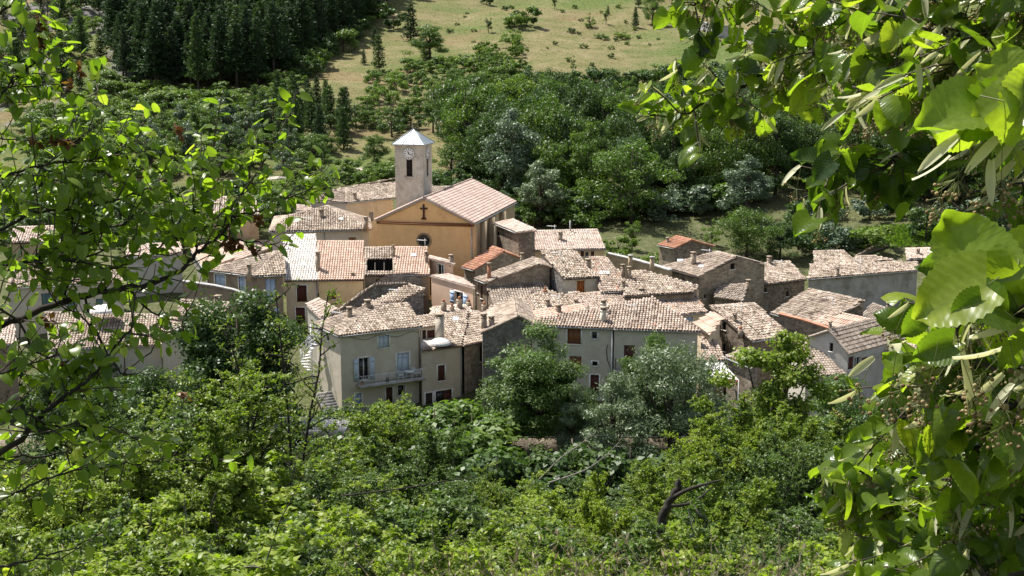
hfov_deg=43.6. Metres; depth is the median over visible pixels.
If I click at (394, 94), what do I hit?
slope bush
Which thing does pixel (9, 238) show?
garden bush
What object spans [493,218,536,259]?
stone house
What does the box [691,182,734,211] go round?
understorey bush
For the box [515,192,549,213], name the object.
understorey bush
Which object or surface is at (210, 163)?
scrub bush
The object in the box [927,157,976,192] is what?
broadleaf tree
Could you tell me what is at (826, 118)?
broadleaf tree
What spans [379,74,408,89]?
slope bush
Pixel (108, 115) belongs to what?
scrub bush
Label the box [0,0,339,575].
wild pear tree
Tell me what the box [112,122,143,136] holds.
scrub bush
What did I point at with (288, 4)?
pine tree
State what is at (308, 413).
roadside bush
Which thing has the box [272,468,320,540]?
dead branch
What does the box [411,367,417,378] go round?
garden chair
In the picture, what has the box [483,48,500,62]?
bush
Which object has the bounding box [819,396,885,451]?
lime tree
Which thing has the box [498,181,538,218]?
understorey bush
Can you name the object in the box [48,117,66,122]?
scrub bush
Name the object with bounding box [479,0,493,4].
bush
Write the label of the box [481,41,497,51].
bush
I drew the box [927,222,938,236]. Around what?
bush
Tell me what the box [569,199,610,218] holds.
understorey bush
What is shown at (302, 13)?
pine tree
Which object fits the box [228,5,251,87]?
pine tree
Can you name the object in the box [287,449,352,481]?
river bush
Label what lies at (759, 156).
broadleaf tree
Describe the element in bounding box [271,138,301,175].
broadleaf tree
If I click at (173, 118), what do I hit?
scrub bush
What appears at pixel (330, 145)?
broadleaf tree
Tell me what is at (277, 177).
path
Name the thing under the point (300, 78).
scrub bush
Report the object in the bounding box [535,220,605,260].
stone house
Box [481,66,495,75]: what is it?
bush
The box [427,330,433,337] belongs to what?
window
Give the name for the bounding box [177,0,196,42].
pine tree
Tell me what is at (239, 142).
broadleaf tree
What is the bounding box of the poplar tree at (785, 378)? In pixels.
[707,329,837,496]
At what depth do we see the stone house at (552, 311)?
119.92 m
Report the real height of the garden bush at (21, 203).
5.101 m
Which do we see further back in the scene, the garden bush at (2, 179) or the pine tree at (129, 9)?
the pine tree at (129, 9)
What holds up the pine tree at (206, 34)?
on the ground at (652, 234)
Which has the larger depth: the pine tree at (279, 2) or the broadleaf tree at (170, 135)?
the pine tree at (279, 2)
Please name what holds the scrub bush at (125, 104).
on the ground at (652, 234)
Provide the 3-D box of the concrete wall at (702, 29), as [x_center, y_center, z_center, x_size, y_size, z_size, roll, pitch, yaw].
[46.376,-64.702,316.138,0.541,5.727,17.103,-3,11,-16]
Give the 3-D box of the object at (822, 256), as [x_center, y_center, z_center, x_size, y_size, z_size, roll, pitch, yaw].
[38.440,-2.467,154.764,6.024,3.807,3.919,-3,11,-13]
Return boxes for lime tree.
[14,366,116,476]
[113,365,214,450]
[167,284,309,436]
[711,404,753,454]
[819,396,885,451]
[886,389,921,456]
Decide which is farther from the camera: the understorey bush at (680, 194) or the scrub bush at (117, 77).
the scrub bush at (117, 77)
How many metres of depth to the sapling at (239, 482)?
29.24 m
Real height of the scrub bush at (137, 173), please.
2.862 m
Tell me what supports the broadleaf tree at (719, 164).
on the ground at (652, 234)
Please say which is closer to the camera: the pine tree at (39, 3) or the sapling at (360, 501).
the sapling at (360, 501)
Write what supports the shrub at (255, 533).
on the ground at (652, 234)
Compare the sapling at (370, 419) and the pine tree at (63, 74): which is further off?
the pine tree at (63, 74)
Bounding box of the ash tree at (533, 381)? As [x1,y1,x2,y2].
[475,317,598,454]
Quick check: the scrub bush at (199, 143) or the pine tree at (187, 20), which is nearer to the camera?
the scrub bush at (199, 143)
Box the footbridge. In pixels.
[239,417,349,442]
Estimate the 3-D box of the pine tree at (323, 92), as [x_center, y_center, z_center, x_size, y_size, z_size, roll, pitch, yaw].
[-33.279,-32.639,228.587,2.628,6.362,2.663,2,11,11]
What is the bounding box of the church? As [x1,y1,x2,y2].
[374,178,516,299]
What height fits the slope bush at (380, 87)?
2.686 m
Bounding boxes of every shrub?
[0,460,77,509]
[0,466,22,549]
[0,481,60,524]
[0,516,168,575]
[0,521,105,575]
[0,531,97,573]
[1,496,140,575]
[2,491,86,531]
[23,546,85,575]
[33,492,214,569]
[59,531,148,575]
[87,550,164,575]
[104,519,323,575]
[109,487,208,569]
[121,535,229,575]
[127,536,230,575]
[128,522,302,574]
[186,443,341,571]
[186,467,277,573]
[195,513,314,575]
[260,463,381,512]
[264,436,374,511]
[267,459,379,573]
[288,513,318,572]
[299,509,378,575]
[304,533,434,575]
[306,502,506,575]
[306,556,349,575]
[321,535,381,575]
[346,470,435,554]
[358,523,537,575]
[365,489,509,570]
[375,539,432,575]
[375,548,461,575]
[402,515,551,575]
[422,483,484,510]
[438,496,557,574]
[443,517,565,575]
[454,539,542,575]
[462,485,647,570]
[463,541,596,575]
[469,526,606,575]
[491,505,582,537]
[498,554,624,575]
[499,477,714,575]
[506,482,557,519]
[519,476,599,523]
[530,514,563,568]
[531,546,704,575]
[555,525,744,575]
[600,482,642,524]
[610,508,636,561]
[616,495,705,554]
[625,534,812,572]
[628,508,670,575]
[630,499,810,575]
[644,517,858,575]
[673,488,763,550]
[698,515,832,571]
[699,552,736,575]
[710,467,744,503]
[725,500,832,556]
[727,501,787,554]
[741,514,877,575]
[749,512,874,571]
[749,557,855,575]
[765,503,818,546]
[766,490,877,557]
[797,519,822,536]
[817,484,931,523]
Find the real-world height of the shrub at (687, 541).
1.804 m
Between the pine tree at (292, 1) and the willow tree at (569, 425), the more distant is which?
the pine tree at (292, 1)
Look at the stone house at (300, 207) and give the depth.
150.80 m
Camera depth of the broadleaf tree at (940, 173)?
180.70 m
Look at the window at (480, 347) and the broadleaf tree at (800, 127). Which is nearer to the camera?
the window at (480, 347)
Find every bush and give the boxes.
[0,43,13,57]
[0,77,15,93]
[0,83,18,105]
[0,170,38,187]
[0,179,33,192]
[0,200,12,216]
[0,216,24,243]
[2,194,54,217]
[2,215,38,242]
[6,364,46,395]
[9,392,39,416]
[11,111,49,127]
[16,208,61,225]
[21,113,42,131]
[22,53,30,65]
[22,187,39,197]
[24,101,56,118]
[24,122,61,137]
[25,387,105,405]
[27,129,52,147]
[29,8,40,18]
[30,143,62,165]
[31,167,69,188]
[35,158,56,168]
[37,202,87,226]
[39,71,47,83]
[45,102,68,117]
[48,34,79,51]
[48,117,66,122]
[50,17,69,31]
[53,97,86,114]
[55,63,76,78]
[58,132,88,147]
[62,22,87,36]
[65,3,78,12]
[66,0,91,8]
[67,91,102,108]
[69,122,102,135]
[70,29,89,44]
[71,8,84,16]
[74,104,104,115]
[77,112,114,129]
[81,376,145,417]
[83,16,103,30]
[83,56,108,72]
[88,69,121,81]
[90,195,135,221]
[91,79,119,92]
[92,215,122,239]
[95,101,108,109]
[95,149,130,167]
[95,169,124,177]
[96,122,125,133]
[97,74,123,85]
[100,106,117,120]
[101,133,146,151]
[101,179,118,191]
[103,98,129,111]
[103,110,138,127]
[103,363,140,403]
[107,90,140,109]
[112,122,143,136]
[113,102,130,109]
[115,110,129,121]
[116,99,139,116]
[116,234,129,252]
[117,81,144,89]
[122,75,144,87]
[122,137,141,151]
[123,89,147,100]
[124,116,158,127]
[128,156,144,168]
[129,110,154,122]
[131,80,163,93]
[131,163,142,178]
[135,153,149,159]
[140,96,164,113]
[142,79,180,93]
[143,218,201,242]
[144,92,177,106]
[145,131,164,144]
[147,86,173,99]
[149,158,175,168]
[150,110,174,117]
[152,160,181,176]
[154,141,193,162]
[155,115,177,129]
[155,119,176,137]
[156,380,171,394]
[161,87,188,100]
[161,139,182,154]
[164,133,177,143]
[168,89,200,104]
[169,184,189,200]
[170,83,194,89]
[170,122,203,142]
[171,98,204,108]
[182,113,202,128]
[183,130,210,147]
[186,88,211,99]
[188,102,223,115]
[190,171,217,192]
[196,140,212,146]
[196,154,221,173]
[198,199,214,217]
[202,91,216,97]
[205,81,228,92]
[211,88,242,98]
[212,179,250,195]
[214,142,244,155]
[225,147,256,172]
[227,180,268,202]
[228,88,247,94]
[228,94,247,111]
[231,92,251,105]
[232,105,251,120]
[234,110,265,129]
[234,128,246,140]
[239,177,271,194]
[249,85,262,91]
[253,132,281,150]
[256,127,272,133]
[257,92,271,99]
[258,184,287,201]
[258,202,292,222]
[259,71,289,84]
[259,210,269,230]
[261,86,273,92]
[263,187,304,212]
[271,178,296,190]
[274,132,306,147]
[279,67,308,78]
[281,169,304,184]
[284,437,340,483]
[285,53,323,77]
[285,75,306,83]
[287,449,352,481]
[289,55,325,75]
[290,409,323,418]
[292,184,304,194]
[293,47,323,72]
[302,163,328,173]
[303,48,332,68]
[309,46,330,60]
[311,31,337,49]
[316,40,340,55]
[318,405,353,432]
[322,176,337,183]
[322,181,337,189]
[323,415,440,465]
[331,27,359,51]
[332,157,361,175]
[334,408,365,432]
[339,172,361,184]
[343,24,365,37]
[346,15,371,30]
[352,102,368,110]
[352,168,371,181]
[353,14,375,28]
[358,94,379,105]
[359,115,387,129]
[360,110,378,122]
[360,168,389,183]
[363,69,383,82]
[363,87,385,100]
[364,83,389,93]
[365,0,392,18]
[365,70,382,78]
[367,401,415,419]
[371,162,389,179]
[375,106,387,117]
[375,164,394,181]
[377,160,394,167]
[378,69,390,76]
[379,8,406,28]
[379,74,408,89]
[379,398,520,472]
[383,70,402,83]
[384,90,401,103]
[385,106,411,120]
[385,430,445,472]
[386,68,404,80]
[386,405,429,425]
[388,122,405,131]
[396,74,418,84]
[399,58,424,72]
[400,109,430,128]
[405,97,430,113]
[411,85,428,96]
[412,399,537,464]
[413,71,429,83]
[417,407,510,461]
[421,75,439,85]
[422,60,435,72]
[422,78,441,91]
[431,56,445,67]
[432,170,453,185]
[432,174,453,185]
[435,55,464,69]
[435,401,537,465]
[437,62,459,73]
[439,441,525,510]
[442,444,578,523]
[444,73,466,83]
[449,68,465,75]
[451,160,487,184]
[451,177,480,184]
[453,54,469,66]
[464,59,487,73]
[467,71,493,84]
[470,44,492,58]
[472,449,585,503]
[473,54,485,63]
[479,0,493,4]
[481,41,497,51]
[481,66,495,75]
[482,57,497,66]
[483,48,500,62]
[486,73,502,82]
[493,74,509,89]
[494,65,514,79]
[497,52,505,59]
[498,29,523,44]
[498,59,521,73]
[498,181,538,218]
[499,59,514,66]
[500,187,516,200]
[501,15,524,27]
[503,56,513,61]
[504,75,517,85]
[507,45,524,57]
[507,62,532,74]
[509,6,542,25]
[511,44,523,51]
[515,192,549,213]
[518,58,527,65]
[518,201,556,226]
[531,186,604,222]
[535,410,582,433]
[537,441,643,510]
[554,183,599,218]
[557,439,685,505]
[559,196,609,228]
[566,28,575,32]
[566,70,595,80]
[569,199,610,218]
[576,69,606,85]
[579,43,588,47]
[582,66,619,82]
[593,33,609,38]
[600,197,644,220]
[601,69,628,86]
[602,235,638,254]
[613,31,631,37]
[614,195,660,213]
[618,71,638,85]
[627,455,708,501]
[631,69,655,83]
[637,251,658,264]
[638,63,666,83]
[642,188,689,221]
[643,64,686,82]
[655,191,686,213]
[663,67,690,83]
[665,184,715,215]
[666,182,713,211]
[675,62,699,80]
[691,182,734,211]
[709,61,720,68]
[729,174,783,202]
[773,213,830,250]
[785,197,812,215]
[807,222,862,249]
[820,216,854,244]
[839,207,850,218]
[847,224,898,248]
[849,195,887,218]
[882,192,924,213]
[905,205,940,238]
[927,197,1004,221]
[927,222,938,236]
[995,198,1011,231]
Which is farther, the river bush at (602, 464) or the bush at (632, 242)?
the bush at (632, 242)
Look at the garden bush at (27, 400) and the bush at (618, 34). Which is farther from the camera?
the bush at (618, 34)
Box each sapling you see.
[0,448,129,552]
[41,411,221,546]
[56,383,254,530]
[117,401,268,556]
[128,356,313,498]
[209,277,348,486]
[227,415,315,485]
[293,435,365,485]
[297,457,411,574]
[308,391,431,479]
[357,421,470,517]
[409,470,487,523]
[459,460,534,519]
[505,468,592,525]
[541,470,637,575]
[615,449,716,520]
[629,451,782,549]
[660,411,753,505]
[686,391,822,499]
[701,438,813,540]
[749,417,844,534]
[754,399,889,512]
[862,435,930,511]
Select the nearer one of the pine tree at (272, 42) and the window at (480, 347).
the window at (480, 347)
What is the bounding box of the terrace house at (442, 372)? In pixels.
[417,310,482,405]
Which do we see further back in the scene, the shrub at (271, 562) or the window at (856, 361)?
the window at (856, 361)
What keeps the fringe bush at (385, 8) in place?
on the ground at (652, 234)
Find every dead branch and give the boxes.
[201,493,235,551]
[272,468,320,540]
[341,456,479,496]
[537,432,603,479]
[538,441,623,482]
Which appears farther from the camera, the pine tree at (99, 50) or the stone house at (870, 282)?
the pine tree at (99, 50)
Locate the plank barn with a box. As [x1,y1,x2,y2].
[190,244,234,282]
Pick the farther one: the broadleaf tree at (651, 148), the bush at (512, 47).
the bush at (512, 47)
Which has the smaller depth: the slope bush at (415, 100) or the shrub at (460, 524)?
the shrub at (460, 524)
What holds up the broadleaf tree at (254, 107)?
on the ground at (652, 234)
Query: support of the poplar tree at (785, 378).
on the ground at (652, 234)
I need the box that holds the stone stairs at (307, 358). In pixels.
[300,322,322,392]
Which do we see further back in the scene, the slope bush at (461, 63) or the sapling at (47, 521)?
the slope bush at (461, 63)
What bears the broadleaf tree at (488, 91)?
on the ground at (652, 234)
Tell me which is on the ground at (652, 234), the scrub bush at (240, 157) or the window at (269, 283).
the scrub bush at (240, 157)
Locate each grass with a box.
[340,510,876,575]
[847,222,933,248]
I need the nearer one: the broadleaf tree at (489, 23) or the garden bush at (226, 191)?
the garden bush at (226, 191)
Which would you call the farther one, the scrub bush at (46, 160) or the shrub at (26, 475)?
the scrub bush at (46, 160)
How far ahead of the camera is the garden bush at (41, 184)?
189.81 m
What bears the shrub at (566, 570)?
on the ground at (652, 234)
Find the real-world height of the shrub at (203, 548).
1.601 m
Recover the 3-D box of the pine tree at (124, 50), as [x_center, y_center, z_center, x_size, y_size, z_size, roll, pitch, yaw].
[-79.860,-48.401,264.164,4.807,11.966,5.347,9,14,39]
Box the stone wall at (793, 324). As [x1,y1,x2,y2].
[778,312,827,365]
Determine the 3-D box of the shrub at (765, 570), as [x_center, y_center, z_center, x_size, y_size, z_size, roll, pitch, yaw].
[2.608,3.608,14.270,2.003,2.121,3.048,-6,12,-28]
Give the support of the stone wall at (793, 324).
on the ground at (652, 234)
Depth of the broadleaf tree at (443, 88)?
204.93 m
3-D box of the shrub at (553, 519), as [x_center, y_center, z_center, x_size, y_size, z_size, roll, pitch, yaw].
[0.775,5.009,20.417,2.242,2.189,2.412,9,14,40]
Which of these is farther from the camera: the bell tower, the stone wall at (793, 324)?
the bell tower
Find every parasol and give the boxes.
[90,304,111,313]
[430,338,450,346]
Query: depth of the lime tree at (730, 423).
93.86 m
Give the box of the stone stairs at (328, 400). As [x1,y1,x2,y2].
[317,391,337,412]
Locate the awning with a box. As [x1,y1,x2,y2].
[706,362,738,405]
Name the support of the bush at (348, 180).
on the ground at (652, 234)
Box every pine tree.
[0,0,8,20]
[5,29,25,71]
[9,18,23,54]
[17,20,25,44]
[32,0,48,8]
[38,9,50,31]
[48,0,57,19]
[50,0,70,19]
[50,53,74,94]
[55,32,69,70]
[68,110,80,144]
[72,12,90,55]
[73,63,84,88]
[91,0,104,14]
[93,28,109,57]
[99,0,114,55]
[99,2,132,50]
[100,0,128,51]
[108,14,131,50]
[109,9,134,79]
[113,24,134,76]
[120,0,132,25]
[123,0,147,26]
[124,0,137,63]
[124,0,160,86]
[129,0,145,77]
[132,15,174,83]
[144,0,171,79]
[144,0,182,75]
[156,24,189,84]
[160,16,186,83]
[170,0,187,12]
[174,0,195,31]
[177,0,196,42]
[180,31,195,83]
[182,13,213,94]
[188,11,205,80]
[191,0,210,12]
[196,2,206,22]
[199,23,215,86]
[202,11,213,64]
[204,9,239,81]
[205,0,224,21]
[206,24,223,80]
[206,103,217,129]
[210,0,227,21]
[210,2,230,81]
[216,22,253,88]
[221,90,237,130]
[225,2,235,23]
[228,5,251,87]
[229,5,266,88]
[231,0,251,13]
[238,0,251,17]
[240,0,254,80]
[243,15,269,86]
[248,6,271,84]
[248,84,260,118]
[254,89,270,132]
[255,0,268,80]
[261,0,286,71]
[266,4,293,71]
[267,69,282,108]
[271,5,297,75]
[273,79,292,121]
[274,0,295,57]
[274,86,292,123]
[275,90,291,131]
[279,113,301,149]
[281,1,305,48]
[284,0,314,46]
[286,4,306,55]
[286,71,299,103]
[290,82,300,109]
[291,98,304,135]
[292,0,318,44]
[294,104,308,134]
[295,97,306,121]
[298,19,311,48]
[302,78,314,116]
[302,90,315,129]
[306,2,317,46]
[309,0,333,43]
[310,103,329,142]
[312,75,323,104]
[316,107,327,134]
[320,79,331,112]
[320,87,329,114]
[322,84,337,127]
[324,0,341,29]
[329,0,349,39]
[330,87,355,130]
[333,106,353,148]
[334,0,358,26]
[334,105,348,133]
[341,86,352,119]
[348,0,363,24]
[359,49,367,64]
[360,0,380,18]
[370,27,377,46]
[371,33,386,69]
[401,3,419,39]
[631,6,639,26]
[635,0,642,6]
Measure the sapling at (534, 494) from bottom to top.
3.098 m
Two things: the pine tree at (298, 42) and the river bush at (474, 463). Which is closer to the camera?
the river bush at (474, 463)
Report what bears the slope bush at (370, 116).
on the ground at (652, 234)
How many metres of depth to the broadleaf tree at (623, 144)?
184.92 m
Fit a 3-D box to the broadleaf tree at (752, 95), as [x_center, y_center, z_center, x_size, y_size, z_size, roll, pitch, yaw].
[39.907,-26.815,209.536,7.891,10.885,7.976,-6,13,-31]
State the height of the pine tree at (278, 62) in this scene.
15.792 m
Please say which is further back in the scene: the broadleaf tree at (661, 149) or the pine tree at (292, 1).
the pine tree at (292, 1)
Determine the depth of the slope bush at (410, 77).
255.39 m
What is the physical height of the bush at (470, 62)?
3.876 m
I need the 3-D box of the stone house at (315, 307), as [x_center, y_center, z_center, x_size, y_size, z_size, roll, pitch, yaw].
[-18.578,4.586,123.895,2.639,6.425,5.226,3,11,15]
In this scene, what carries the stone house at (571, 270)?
on the ground at (652, 234)
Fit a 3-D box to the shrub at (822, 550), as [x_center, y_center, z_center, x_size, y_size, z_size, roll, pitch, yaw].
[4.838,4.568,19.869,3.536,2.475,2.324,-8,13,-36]
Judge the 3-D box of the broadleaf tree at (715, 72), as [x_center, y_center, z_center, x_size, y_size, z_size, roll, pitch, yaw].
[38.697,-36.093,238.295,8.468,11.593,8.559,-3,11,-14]
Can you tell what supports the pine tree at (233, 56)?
on the ground at (652, 234)
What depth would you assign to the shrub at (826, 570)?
8.51 m
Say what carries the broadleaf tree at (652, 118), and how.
on the ground at (652, 234)
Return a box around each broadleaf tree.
[129,118,169,163]
[131,118,145,141]
[140,136,163,167]
[144,102,180,138]
[148,123,163,138]
[168,125,195,148]
[171,103,189,121]
[175,120,202,152]
[184,141,202,168]
[186,104,208,130]
[198,107,220,144]
[205,135,241,175]
[212,97,237,131]
[215,112,247,151]
[217,123,241,156]
[231,101,267,138]
[240,93,261,129]
[241,128,263,168]
[256,98,281,129]
[265,127,283,147]
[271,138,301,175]
[272,118,279,134]
[274,118,306,163]
[280,128,298,150]
[285,133,334,170]
[323,129,341,153]
[324,97,355,127]
[345,95,369,127]
[357,96,377,123]
[357,133,394,165]
[376,98,407,136]
[395,99,411,118]
[401,23,449,59]
[408,88,425,105]
[420,68,488,156]
[421,95,440,132]
[432,135,466,178]
[435,87,487,158]
[437,76,506,161]
[444,122,496,183]
[462,90,542,186]
[467,99,542,162]
[475,106,543,195]
[482,131,523,195]
[484,18,492,32]
[492,74,543,120]
[509,91,587,174]
[510,138,572,203]
[512,66,551,99]
[512,160,568,225]
[517,147,552,189]
[518,76,578,144]
[533,66,568,86]
[536,74,569,92]
[541,107,596,187]
[560,69,596,119]
[563,121,608,195]
[566,74,633,138]
[566,101,578,119]
[570,55,576,69]
[575,109,595,127]
[576,116,592,133]
[576,138,686,223]
[578,121,617,197]
[583,12,595,24]
[584,136,614,189]
[590,80,611,119]
[592,80,630,118]
[592,104,656,181]
[600,90,633,150]
[603,10,608,21]
[611,133,665,197]
[616,133,651,191]
[621,75,638,95]
[623,221,641,249]
[624,88,638,97]
[633,120,676,187]
[635,79,675,103]
[639,0,665,25]
[646,101,666,145]
[648,80,687,119]
[648,100,694,183]
[649,120,684,192]
[650,78,668,92]
[652,105,714,182]
[656,78,671,97]
[664,147,715,198]
[674,122,759,185]
[675,79,698,112]
[691,123,717,183]
[701,218,721,245]
[704,64,725,83]
[704,205,786,256]
[710,68,748,90]
[714,154,774,219]
[721,97,794,190]
[738,89,749,97]
[743,91,759,112]
[749,109,813,177]
[751,110,811,194]
[761,220,799,258]
[785,95,831,126]
[785,117,804,175]
[786,121,848,178]
[796,119,831,175]
[819,88,837,120]
[828,116,881,188]
[859,129,927,178]
[873,131,927,174]
[919,158,963,204]
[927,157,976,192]
[945,139,1007,200]
[995,154,1023,198]
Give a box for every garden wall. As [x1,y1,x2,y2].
[182,280,250,330]
[606,252,672,278]
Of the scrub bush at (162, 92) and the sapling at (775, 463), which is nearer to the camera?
the sapling at (775, 463)
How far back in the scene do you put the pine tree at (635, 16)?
316.83 m
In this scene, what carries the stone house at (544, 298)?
on the ground at (652, 234)
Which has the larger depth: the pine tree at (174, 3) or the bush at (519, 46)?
the bush at (519, 46)
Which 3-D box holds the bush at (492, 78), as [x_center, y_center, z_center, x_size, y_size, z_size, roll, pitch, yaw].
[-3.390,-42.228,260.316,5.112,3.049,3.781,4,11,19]
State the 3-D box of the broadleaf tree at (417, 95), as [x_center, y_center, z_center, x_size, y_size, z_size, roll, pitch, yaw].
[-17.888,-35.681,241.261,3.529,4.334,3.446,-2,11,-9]
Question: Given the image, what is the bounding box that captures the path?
[268,163,394,179]
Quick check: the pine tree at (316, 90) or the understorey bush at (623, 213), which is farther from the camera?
the pine tree at (316, 90)
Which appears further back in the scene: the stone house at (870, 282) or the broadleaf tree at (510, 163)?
the broadleaf tree at (510, 163)
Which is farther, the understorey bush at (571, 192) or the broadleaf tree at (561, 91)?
the broadleaf tree at (561, 91)
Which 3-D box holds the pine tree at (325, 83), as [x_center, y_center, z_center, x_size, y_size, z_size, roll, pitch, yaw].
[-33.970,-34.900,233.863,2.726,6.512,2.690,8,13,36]
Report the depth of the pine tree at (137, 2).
267.98 m
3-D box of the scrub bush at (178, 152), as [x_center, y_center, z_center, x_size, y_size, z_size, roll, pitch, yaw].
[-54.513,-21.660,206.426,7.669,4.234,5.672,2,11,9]
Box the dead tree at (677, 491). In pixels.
[655,478,720,554]
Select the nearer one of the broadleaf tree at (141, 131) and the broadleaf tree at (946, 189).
the broadleaf tree at (946, 189)
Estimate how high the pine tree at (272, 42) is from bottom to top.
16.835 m
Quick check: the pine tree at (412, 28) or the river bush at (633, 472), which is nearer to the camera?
the river bush at (633, 472)
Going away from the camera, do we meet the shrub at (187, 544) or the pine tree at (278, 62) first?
the shrub at (187, 544)
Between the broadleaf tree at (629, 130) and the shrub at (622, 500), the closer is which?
the shrub at (622, 500)
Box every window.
[41,293,50,304]
[96,299,102,305]
[214,273,225,285]
[238,276,245,290]
[265,279,275,302]
[294,307,305,324]
[295,284,307,301]
[353,356,374,381]
[369,212,373,221]
[377,333,389,348]
[395,351,410,378]
[397,383,405,396]
[416,233,431,246]
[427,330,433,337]
[434,388,452,401]
[436,262,443,273]
[437,363,445,381]
[450,290,467,304]
[479,347,481,362]
[485,379,493,396]
[549,330,558,339]
[566,328,581,344]
[570,356,581,371]
[590,330,598,339]
[591,360,598,366]
[624,345,634,358]
[847,356,852,370]
[854,357,858,366]
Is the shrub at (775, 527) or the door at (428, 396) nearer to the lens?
the shrub at (775, 527)
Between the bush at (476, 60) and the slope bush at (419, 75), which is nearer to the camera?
the slope bush at (419, 75)
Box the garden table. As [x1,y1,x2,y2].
[404,370,414,379]
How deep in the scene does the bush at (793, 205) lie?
171.53 m
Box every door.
[354,392,362,409]
[385,385,393,403]
[422,330,425,338]
[424,391,433,404]
[576,279,585,291]
[589,373,599,395]
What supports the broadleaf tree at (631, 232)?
on the ground at (652, 234)
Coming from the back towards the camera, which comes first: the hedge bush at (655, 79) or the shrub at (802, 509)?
the hedge bush at (655, 79)
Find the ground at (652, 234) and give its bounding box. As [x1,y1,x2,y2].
[0,0,1023,484]
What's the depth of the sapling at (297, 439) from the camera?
40.48 m
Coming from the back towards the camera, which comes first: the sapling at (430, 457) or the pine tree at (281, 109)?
the pine tree at (281, 109)
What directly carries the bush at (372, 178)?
on the ground at (652, 234)
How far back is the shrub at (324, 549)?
19.43 m
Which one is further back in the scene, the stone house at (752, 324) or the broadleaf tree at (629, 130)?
the broadleaf tree at (629, 130)
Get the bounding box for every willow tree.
[550,381,597,470]
[578,370,656,482]
[609,338,733,460]
[617,331,689,443]
[802,372,903,460]
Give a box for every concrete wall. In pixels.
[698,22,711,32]
[718,25,728,37]
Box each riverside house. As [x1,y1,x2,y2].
[312,299,425,413]
[532,307,612,410]
[600,295,700,411]
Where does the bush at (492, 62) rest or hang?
on the ground at (652, 234)
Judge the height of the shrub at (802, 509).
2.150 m
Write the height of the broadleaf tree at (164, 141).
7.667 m
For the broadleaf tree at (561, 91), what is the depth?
194.11 m
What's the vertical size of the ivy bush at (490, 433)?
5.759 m
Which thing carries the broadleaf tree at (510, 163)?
on the ground at (652, 234)
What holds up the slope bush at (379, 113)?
on the ground at (652, 234)
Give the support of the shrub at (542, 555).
on the ground at (652, 234)
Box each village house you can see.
[209,250,285,319]
[268,205,371,292]
[307,178,395,246]
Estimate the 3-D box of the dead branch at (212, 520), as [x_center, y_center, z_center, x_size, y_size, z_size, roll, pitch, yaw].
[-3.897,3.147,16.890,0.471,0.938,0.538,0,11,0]
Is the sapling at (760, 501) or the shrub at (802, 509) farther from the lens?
the shrub at (802, 509)
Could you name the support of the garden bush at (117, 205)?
on the ground at (652, 234)
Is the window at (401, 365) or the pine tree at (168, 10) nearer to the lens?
the window at (401, 365)
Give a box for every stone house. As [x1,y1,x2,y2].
[0,317,20,412]
[6,266,123,337]
[10,225,63,266]
[44,311,162,390]
[126,241,182,296]
[161,317,186,393]
[176,294,229,356]
[213,195,258,240]
[217,240,270,260]
[283,234,317,327]
[293,204,311,212]
[305,297,337,363]
[315,240,364,313]
[337,272,425,311]
[361,283,425,349]
[363,246,394,287]
[392,239,429,314]
[428,254,455,295]
[429,296,472,313]
[430,273,474,309]
[432,186,448,192]
[461,246,524,310]
[462,310,482,393]
[474,252,552,310]
[479,296,533,410]
[486,282,547,308]
[489,287,578,310]
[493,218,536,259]
[532,303,585,348]
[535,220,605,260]
[539,247,599,293]
[567,287,707,323]
[589,256,626,293]
[620,264,698,299]
[656,235,714,265]
[663,249,766,312]
[692,311,724,396]
[699,336,725,412]
[708,302,787,392]
[713,279,751,303]
[723,347,757,423]
[762,256,806,315]
[770,288,865,322]
[787,337,844,416]
[806,259,918,311]
[806,317,905,408]
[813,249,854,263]
[813,311,869,327]
[854,245,887,257]
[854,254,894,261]
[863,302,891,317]
[881,339,938,418]
[905,247,930,261]
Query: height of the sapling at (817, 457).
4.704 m
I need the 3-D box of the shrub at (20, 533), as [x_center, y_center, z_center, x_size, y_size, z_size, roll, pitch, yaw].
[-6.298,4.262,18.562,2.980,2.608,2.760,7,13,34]
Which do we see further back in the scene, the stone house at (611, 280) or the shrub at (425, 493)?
the stone house at (611, 280)
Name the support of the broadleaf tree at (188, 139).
on the ground at (652, 234)
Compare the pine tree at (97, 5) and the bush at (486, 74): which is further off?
the pine tree at (97, 5)
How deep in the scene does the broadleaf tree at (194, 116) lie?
221.41 m
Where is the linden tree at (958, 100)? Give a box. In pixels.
[614,0,1023,575]
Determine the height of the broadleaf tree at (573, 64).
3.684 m
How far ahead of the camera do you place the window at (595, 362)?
113.29 m
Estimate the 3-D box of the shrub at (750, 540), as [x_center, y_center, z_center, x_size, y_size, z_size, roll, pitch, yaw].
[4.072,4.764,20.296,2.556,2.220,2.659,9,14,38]
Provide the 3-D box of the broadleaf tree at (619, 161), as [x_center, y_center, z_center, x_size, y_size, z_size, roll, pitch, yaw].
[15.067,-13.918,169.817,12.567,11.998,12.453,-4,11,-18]
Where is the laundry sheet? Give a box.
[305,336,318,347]
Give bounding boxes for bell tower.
[391,129,434,208]
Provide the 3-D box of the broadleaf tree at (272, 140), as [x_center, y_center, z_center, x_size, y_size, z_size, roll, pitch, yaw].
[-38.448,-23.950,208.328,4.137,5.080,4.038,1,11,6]
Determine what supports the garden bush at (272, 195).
on the ground at (652, 234)
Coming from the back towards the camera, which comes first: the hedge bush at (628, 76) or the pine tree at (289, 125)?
the hedge bush at (628, 76)
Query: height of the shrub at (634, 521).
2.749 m
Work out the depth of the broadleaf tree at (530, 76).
222.31 m
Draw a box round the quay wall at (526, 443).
[0,434,698,459]

